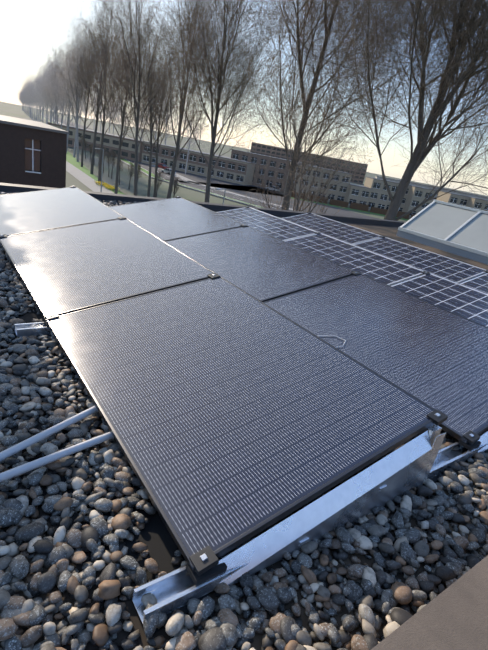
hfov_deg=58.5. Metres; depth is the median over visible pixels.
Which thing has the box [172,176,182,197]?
tree
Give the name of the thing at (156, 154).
tree
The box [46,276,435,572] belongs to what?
solar panel
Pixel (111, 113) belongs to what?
tree
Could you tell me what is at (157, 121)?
tree
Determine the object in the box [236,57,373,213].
tree
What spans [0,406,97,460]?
pipe
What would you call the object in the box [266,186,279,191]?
car
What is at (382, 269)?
solar panel
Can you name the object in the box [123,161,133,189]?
tree
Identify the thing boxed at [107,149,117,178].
tree
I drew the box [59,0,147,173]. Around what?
tree
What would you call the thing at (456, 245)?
skylight frame
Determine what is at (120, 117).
tree
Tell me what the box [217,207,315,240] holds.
solar panel
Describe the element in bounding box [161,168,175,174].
car
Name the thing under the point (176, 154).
tree
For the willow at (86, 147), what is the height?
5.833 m
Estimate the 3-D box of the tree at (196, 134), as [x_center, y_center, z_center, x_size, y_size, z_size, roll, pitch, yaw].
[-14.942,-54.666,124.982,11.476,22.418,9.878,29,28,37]
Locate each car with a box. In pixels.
[158,163,168,168]
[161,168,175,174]
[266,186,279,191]
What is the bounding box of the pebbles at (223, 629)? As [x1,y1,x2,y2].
[0,247,487,649]
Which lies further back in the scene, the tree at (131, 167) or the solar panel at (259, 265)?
the tree at (131, 167)
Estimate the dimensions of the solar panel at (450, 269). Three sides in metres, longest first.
1.640 x 0.992 x 0.035 m
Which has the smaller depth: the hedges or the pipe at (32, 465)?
the pipe at (32, 465)
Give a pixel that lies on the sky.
(25, 25)
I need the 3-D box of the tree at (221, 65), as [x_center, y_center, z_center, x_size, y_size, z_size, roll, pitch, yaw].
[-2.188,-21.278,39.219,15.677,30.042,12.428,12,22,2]
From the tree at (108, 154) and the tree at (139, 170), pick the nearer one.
the tree at (139, 170)
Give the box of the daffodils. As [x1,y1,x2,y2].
[94,180,119,190]
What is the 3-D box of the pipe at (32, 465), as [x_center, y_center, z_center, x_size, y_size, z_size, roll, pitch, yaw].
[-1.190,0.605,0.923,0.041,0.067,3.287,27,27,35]
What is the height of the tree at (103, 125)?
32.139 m
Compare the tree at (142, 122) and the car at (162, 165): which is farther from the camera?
the tree at (142, 122)
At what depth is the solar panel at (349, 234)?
6.95 m
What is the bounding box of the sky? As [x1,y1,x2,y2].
[0,0,487,195]
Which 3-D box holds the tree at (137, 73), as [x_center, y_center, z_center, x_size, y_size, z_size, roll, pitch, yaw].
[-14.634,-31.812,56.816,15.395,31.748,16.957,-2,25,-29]
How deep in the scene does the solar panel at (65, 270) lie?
3.15 m
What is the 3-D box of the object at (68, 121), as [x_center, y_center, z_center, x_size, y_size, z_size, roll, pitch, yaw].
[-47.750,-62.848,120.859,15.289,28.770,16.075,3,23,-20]
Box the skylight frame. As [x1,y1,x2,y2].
[398,200,487,256]
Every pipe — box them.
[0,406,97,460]
[0,432,113,481]
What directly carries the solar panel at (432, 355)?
attached to the mounting
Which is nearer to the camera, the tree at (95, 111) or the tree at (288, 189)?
the tree at (288, 189)
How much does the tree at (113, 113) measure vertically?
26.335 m
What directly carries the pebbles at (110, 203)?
on the roof
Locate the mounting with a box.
[0,186,487,632]
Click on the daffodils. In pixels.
(107, 186)
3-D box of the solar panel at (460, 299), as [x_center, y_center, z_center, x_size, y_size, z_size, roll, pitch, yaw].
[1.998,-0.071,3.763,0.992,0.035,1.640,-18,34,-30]
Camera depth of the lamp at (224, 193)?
43.15 m
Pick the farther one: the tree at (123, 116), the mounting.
the tree at (123, 116)
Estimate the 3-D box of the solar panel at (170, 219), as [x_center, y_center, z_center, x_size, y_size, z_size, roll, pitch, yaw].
[-0.923,-1.357,5.470,1.134,0.030,1.722,-18,34,-30]
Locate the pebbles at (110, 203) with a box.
[0,191,139,206]
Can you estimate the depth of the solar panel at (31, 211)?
4.46 m
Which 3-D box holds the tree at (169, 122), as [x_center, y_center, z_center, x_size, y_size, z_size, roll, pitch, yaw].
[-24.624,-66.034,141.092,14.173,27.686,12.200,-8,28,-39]
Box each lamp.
[95,148,103,191]
[215,188,225,203]
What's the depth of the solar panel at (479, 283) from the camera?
5.06 m
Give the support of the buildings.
on the ground
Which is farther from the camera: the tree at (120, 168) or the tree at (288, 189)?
the tree at (120, 168)
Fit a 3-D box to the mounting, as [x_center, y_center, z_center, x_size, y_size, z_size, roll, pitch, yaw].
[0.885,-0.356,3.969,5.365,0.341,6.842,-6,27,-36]
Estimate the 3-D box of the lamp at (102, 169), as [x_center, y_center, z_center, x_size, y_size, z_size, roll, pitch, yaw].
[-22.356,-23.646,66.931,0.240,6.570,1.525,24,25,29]
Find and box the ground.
[0,101,487,221]
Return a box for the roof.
[0,183,487,649]
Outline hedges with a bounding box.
[291,191,414,219]
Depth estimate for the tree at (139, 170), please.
74.76 m
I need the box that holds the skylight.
[396,203,487,264]
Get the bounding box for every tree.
[59,0,147,173]
[87,95,103,123]
[101,89,120,131]
[103,8,192,196]
[107,149,117,178]
[108,94,129,131]
[114,107,131,130]
[123,161,133,189]
[124,2,190,196]
[129,96,149,139]
[132,0,297,202]
[143,90,164,139]
[155,74,178,144]
[172,176,182,197]
[178,101,209,174]
[212,0,482,209]
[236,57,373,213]
[248,0,487,220]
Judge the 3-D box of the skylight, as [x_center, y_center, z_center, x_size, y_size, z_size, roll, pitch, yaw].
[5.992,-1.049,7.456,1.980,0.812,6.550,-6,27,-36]
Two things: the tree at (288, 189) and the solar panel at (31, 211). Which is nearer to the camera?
the solar panel at (31, 211)
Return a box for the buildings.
[0,115,487,218]
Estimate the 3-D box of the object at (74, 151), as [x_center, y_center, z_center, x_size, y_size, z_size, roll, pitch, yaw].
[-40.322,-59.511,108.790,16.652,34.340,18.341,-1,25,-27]
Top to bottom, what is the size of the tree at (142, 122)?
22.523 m
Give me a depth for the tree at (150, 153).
62.46 m

